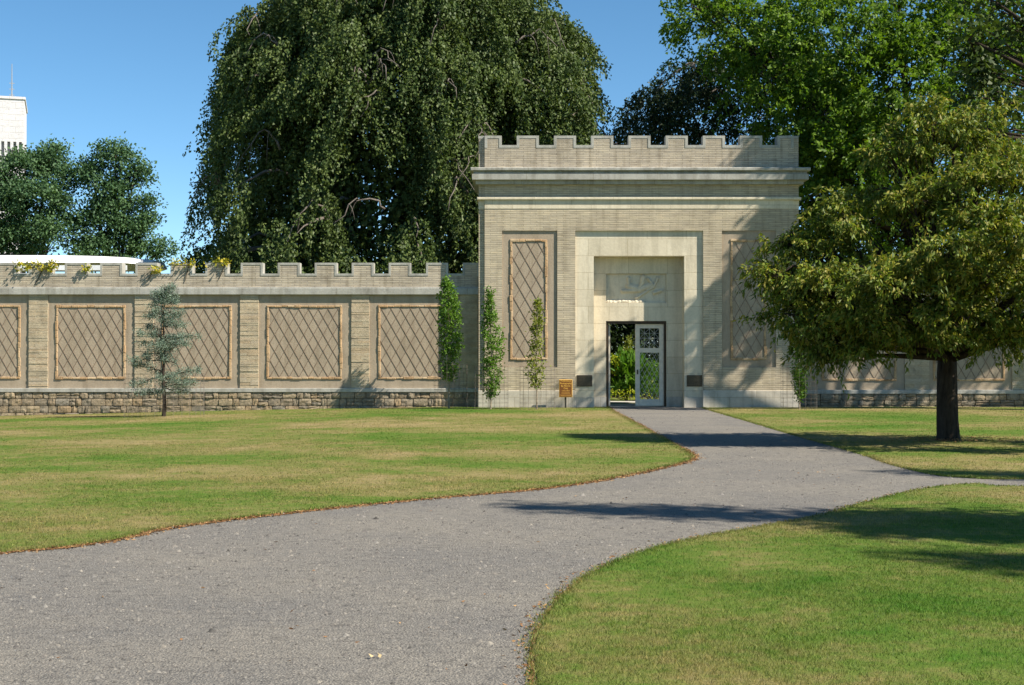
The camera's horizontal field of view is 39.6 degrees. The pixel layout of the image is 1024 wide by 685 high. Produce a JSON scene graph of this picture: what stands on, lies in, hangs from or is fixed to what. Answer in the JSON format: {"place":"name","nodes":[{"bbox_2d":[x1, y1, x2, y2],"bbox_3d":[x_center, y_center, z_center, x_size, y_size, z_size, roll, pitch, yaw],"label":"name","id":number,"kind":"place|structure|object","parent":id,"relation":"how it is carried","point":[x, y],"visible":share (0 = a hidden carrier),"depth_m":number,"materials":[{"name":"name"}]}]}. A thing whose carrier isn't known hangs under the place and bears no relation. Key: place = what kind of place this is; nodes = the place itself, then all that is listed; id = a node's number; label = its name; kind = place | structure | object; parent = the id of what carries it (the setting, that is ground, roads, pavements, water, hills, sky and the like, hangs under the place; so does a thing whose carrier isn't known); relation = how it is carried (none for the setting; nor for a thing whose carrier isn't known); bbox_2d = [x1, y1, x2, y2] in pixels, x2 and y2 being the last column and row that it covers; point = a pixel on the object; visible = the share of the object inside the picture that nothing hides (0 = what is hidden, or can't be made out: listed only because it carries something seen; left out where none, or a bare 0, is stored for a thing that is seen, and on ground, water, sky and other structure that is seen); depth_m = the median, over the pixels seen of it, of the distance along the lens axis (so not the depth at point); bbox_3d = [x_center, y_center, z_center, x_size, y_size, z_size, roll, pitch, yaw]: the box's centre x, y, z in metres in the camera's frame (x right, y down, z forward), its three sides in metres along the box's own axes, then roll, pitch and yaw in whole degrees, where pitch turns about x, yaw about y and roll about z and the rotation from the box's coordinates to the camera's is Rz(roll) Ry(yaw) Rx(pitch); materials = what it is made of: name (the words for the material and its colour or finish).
{"place":"outdoors","nodes":[
{"label":"outdoors","id":0,"kind":"place"},
{"bbox_2d":[0,406,1023,684],"bbox_3d":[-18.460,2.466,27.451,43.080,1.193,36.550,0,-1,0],"label":"lawn","id":1,"kind":"structure","parent":0,"point":[471,471],"depth_m":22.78,"materials":[{"name":"green plant"}]},
{"bbox_2d":[124,373,204,417],"bbox_3d":[-10.185,1.570,41.686,2.306,1.320,2.306,0,-1,0],"label":"wire cage","id":2,"kind":"object","parent":1,"relation":"on","point":[200,387],"visible":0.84,"depth_m":42.18,"materials":[{"name":"grey metal"}]},
{"bbox_2d":[126,282,204,415],"bbox_3d":[-10.182,0.196,41.632,2.306,4.009,1.432,0,-1,0],"label":"blue cedar","id":3,"kind":"object","parent":1,"relation":"on","point":[163,347],"visible":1,"depth_m":41.67,"materials":[{"name":"green plant"}]},
{"bbox_2d":[435,274,465,407],"bbox_3d":[-1.921,-0.038,44.168,0.958,4.226,0.979,0,-1,0],"label":"columnar tree","id":4,"kind":"object","parent":1,"relation":"on","point":[446,286],"visible":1,"depth_m":44.06,"materials":[{"name":"green plant"}]},
{"bbox_2d":[434,364,467,408],"bbox_3d":[-1.904,1.360,44.138,1.046,1.370,1.046,0,-1,0],"label":"wire cage","id":5,"kind":"object","parent":1,"relation":"on","point":[459,397],"visible":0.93,"depth_m":44.13,"materials":[{"name":"grey metal"}]},
{"bbox_2d":[474,366,507,409],"bbox_3d":[-0.632,1.379,43.488,1.046,1.320,1.046,0,-1,0],"label":"wire cage","id":6,"kind":"object","parent":1,"relation":"on","point":[478,398],"visible":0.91,"depth_m":43.66,"materials":[{"name":"grey metal"}]},
{"bbox_2d":[476,285,509,408],"bbox_3d":[-0.593,0.153,43.502,1.058,3.833,0.880,0,-1,0],"label":"columnar tree","id":7,"kind":"object","parent":1,"relation":"on","point":[490,318],"visible":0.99,"depth_m":43.43,"materials":[{"name":"green plant"}]},
{"bbox_2d":[522,297,550,408],"bbox_3d":[0.717,0.324,43.440,0.787,3.488,0.808,0,-1,36],"label":"columnar tree","id":8,"kind":"object","parent":1,"relation":"on","point":[539,316],"visible":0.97,"depth_m":43.45,"materials":[{"name":"green plant"}]},
{"bbox_2d":[519,366,554,409],"bbox_3d":[0.775,1.379,43.488,1.106,1.320,1.106,0,-1,0],"label":"wire cage","id":9,"kind":"object","parent":1,"relation":"on","point":[523,402],"visible":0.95,"depth_m":43.13,"materials":[{"name":"grey metal"}]},
{"bbox_2d":[559,379,571,407],"bbox_3d":[1.683,1.685,44.599,0.418,1.050,0.081,0,-1,0],"label":"notice sign","id":10,"kind":"object","parent":1,"relation":"on","point":[565,388],"visible":1,"depth_m":44.56,"materials":[{"name":"gold metal"}]},
{"bbox_2d":[0,407,1023,684],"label":"gravel path","id":11,"kind":"structure","parent":0,"point":[690,431],"depth_m":10.62,"materials":[{"name":"grey gravel"}]},
{"bbox_2d":[1,425,697,552],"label":"soil edge","id":12,"kind":"object","parent":11,"relation":"on","point":[320,509],"visible":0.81,"depth_m":14.38,"materials":[{"name":"brown soil"}]},
{"bbox_2d":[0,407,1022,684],"bbox_3d":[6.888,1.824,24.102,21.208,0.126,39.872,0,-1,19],"label":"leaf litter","id":13,"kind":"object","parent":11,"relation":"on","point":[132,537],"visible":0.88,"depth_m":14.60,"materials":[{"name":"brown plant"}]},
{"bbox_2d":[528,492,905,684],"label":"soil edge","id":14,"kind":"object","parent":11,"relation":"on","point":[537,626],"visible":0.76,"depth_m":7.92,"materials":[{"name":"brown soil"}]},
{"bbox_2d":[0,0,1023,355],"label":"sky","id":15,"kind":"structure","parent":0,"point":[87,71],"materials":[{"name":"blue"}]},
{"bbox_2d":[610,353,621,376],"bbox_3d":[3.834,0.846,53.212,0.656,0.930,0.820,0,-1,23],"label":"lime shrub","id":16,"kind":"object","parent":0,"point":[615,360],"visible":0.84,"depth_m":53.05,"materials":[{"name":"green plant"}]},
{"bbox_2d":[610,401,634,402],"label":"garden path","id":17,"kind":"structure","parent":0,"point":[622,401],"depth_m":50.56,"materials":[{"name":"beige concrete"}]},
{"bbox_2d":[610,379,658,403],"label":"garden ground","id":18,"kind":"structure","parent":0,"point":[617,399],"depth_m":55.75,"materials":[{"name":"green plant"}]},
{"bbox_2d":[0,134,91,272],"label":"tree","id":19,"kind":"object","parent":18,"relation":"on","point":[22,232],"visible":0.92,"depth_m":82.98,"materials":[{"name":"green plant"}]},
{"bbox_2d":[0,255,166,273],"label":"marquee tent","id":20,"kind":"object","parent":18,"relation":"on","point":[94,261],"visible":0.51,"depth_m":57.27,"materials":[{"name":"white fabric"}]},
{"bbox_2d":[56,131,186,273],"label":"tree","id":21,"kind":"object","parent":18,"relation":"on","point":[107,207],"visible":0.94,"depth_m":83.58,"materials":[{"name":"green plant"}]},
{"bbox_2d":[0,263,478,415],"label":"garden wall","id":22,"kind":"structure","parent":18,"relation":"on","point":[324,336],"depth_m":45.64,"materials":[{"name":"beige stone"}]},
{"bbox_2d":[12,258,63,283],"bbox_3d":[-15.194,-2.274,45.536,1.636,0.874,0.523,0,-1,0],"label":"yellow vine","id":23,"kind":"object","parent":22,"relation":"attached to","point":[49,268],"visible":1,"depth_m":45.55,"materials":[{"name":"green plant"}]},
{"bbox_2d":[81,263,93,273],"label":"yellow vine","id":24,"kind":"object","parent":22,"relation":"attached to","point":[87,268],"visible":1,"depth_m":45.58,"materials":[{"name":"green plant"}]},
{"bbox_2d":[148,265,162,278],"bbox_3d":[-11.420,-2.247,45.560,0.472,0.478,0.395,0,-1,-31],"label":"yellow vine","id":25,"kind":"object","parent":22,"relation":"attached to","point":[157,270],"visible":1,"depth_m":45.54,"materials":[{"name":"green plant"}]},
{"bbox_2d":[168,257,198,279],"bbox_3d":[-10.564,-2.328,45.589,1.063,0.810,0.422,0,-1,7],"label":"yellow vine","id":26,"kind":"object","parent":22,"relation":"attached to","point":[190,263],"visible":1,"depth_m":45.57,"materials":[{"name":"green plant"}]},
{"bbox_2d":[200,257,231,278],"bbox_3d":[-9.479,-2.393,45.587,1.020,0.771,0.420,0,-1,0],"label":"yellow vine","id":27,"kind":"object","parent":22,"relation":"attached to","point":[220,261],"visible":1,"depth_m":45.59,"materials":[{"name":"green plant"}]},
{"bbox_2d":[175,0,645,337],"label":"weeping beech","id":28,"kind":"object","parent":18,"relation":"on","point":[307,97],"visible":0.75,"depth_m":56.96,"materials":[{"name":"green plant"}]},
{"bbox_2d":[610,346,651,399],"bbox_3d":[4.332,1.142,53.498,1.990,2.186,1.988,0,-1,0],"label":"broad leaved plant","id":29,"kind":"object","parent":18,"relation":"on","point":[627,359],"visible":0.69,"depth_m":53.10,"materials":[{"name":"green plant"}]},
{"bbox_2d":[620,335,633,351],"bbox_3d":[4.410,0.333,54.202,0.644,1.359,0.583,0,-1,33],"label":"slender shrub","id":30,"kind":"object","parent":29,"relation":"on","point":[629,342],"visible":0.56,"depth_m":54.18,"materials":[{"name":"green plant"}]},
{"bbox_2d":[610,387,652,400],"bbox_3d":[4.436,1.877,51.919,2.277,0.656,0.708,0,-1,10],"label":"yellow flower border","id":31,"kind":"object","parent":18,"relation":"on","point":[624,399],"visible":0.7,"depth_m":51.90,"materials":[{"name":"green plant"}]},
{"bbox_2d":[610,324,658,396],"bbox_3d":[4.947,-0.293,57.627,6.844,5.175,2.952,0,-1,0],"label":"yew","id":32,"kind":"object","parent":18,"relation":"on","point":[617,339],"visible":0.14,"depth_m":57.12,"materials":[{"name":"green plant"}]},
{"bbox_2d":[470,136,810,407],"bbox_3d":[4.040,-2.030,46.543,10.696,9.019,3.760,0,-1,0],"label":"gatehouse","id":33,"kind":"object","parent":18,"relation":"on","point":[588,245],"visible":0.96,"depth_m":45.06,"materials":[{"name":"stone"}]},
{"bbox_2d":[608,324,609,405],"bbox_3d":[3.144,0.726,46.288,0.122,2.628,0.876,0,-1,0],"label":"door","id":34,"kind":"structure","parent":33,"relation":"in","point":[608,324],"depth_m":45.85,"materials":[{"name":"beige paint"}]},
{"bbox_2d":[635,324,663,405],"bbox_3d":[4.425,0.721,45.773,0.918,2.628,0.085,0,-1,0],"label":"door","id":35,"kind":"structure","parent":33,"relation":"in","point":[638,402],"depth_m":45.76,"materials":[{"name":"beige paint"}]},
{"bbox_2d":[631,357,658,398],"bbox_3d":[5.267,1.369,53.183,1.581,1.694,1.508,-1,-1,44],"label":"feathery shrub","id":36,"kind":"object","parent":18,"relation":"on","point":[654,377],"visible":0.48,"depth_m":53.03,"materials":[{"name":"green plant"}]},
{"bbox_2d":[604,35,945,345],"bbox_3d":[11.907,-6.070,65.486,19.665,17.178,11.371,0,-1,0],"label":"dark beech","id":37,"kind":"object","parent":18,"relation":"on","point":[680,99],"visible":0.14,"depth_m":64.80,"materials":[{"name":"green plant"}]},
{"bbox_2d":[656,0,1023,262],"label":"green tree","id":38,"kind":"object","parent":18,"relation":"on","point":[837,141],"visible":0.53,"depth_m":57.55,"materials":[{"name":"green plant"}]},
{"bbox_2d":[799,263,1023,406],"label":"garden wall","id":39,"kind":"structure","parent":18,"relation":"on","point":[985,382],"depth_m":45.62,"materials":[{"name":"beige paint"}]},
{"bbox_2d":[536,484,1023,684],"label":"lawn","id":40,"kind":"structure","parent":0,"point":[809,567],"depth_m":9.16,"materials":[{"name":"green plant"}]},
{"bbox_2d":[705,407,1023,478],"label":"lawn","id":41,"kind":"structure","parent":0,"point":[1015,433],"depth_m":29.95,"materials":[{"name":"green plant"}]},
{"bbox_2d":[790,334,807,408],"bbox_3d":[8.817,0.855,43.648,0.712,2.432,0.704,0,-1,-32],"label":"columnar tree","id":42,"kind":"object","parent":41,"relation":"on","point":[800,384],"visible":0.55,"depth_m":43.63,"materials":[{"name":"green plant"}]},
{"bbox_2d":[781,364,816,408],"bbox_3d":[8.810,1.356,43.688,1.106,1.370,1.106,0,-1,0],"label":"wire cage","id":43,"kind":"object","parent":41,"relation":"on","point":[805,377],"visible":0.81,"depth_m":43.20,"materials":[{"name":"grey metal"}]},
{"bbox_2d":[731,89,1023,440],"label":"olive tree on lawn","id":44,"kind":"object","parent":41,"relation":"on","point":[968,275],"visible":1,"depth_m":25.69,"materials":[{"name":"green plant"}]},
{"bbox_2d":[934,0,1023,159],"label":"tall dark tree","id":45,"kind":"object","parent":41,"relation":"on","point":[984,71],"visible":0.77,"depth_m":40.30,"materials":[{"name":"green plant"}]},
{"label":"ground","id":46,"kind":"structure","parent":0,"visible":0},
{"bbox_2d":[0,74,27,253],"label":"tower block","id":47,"kind":"structure","parent":46,"relation":"on","point":[13,119],"depth_m":199.90,"materials":[{"name":"white concrete"}]},
{"bbox_2d":[1,142,3,156],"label":"window","id":48,"kind":"structure","parent":47,"relation":"in","point":[2,143],"depth_m":199.90,"materials":[{"name":"grey glass"}]}
]}

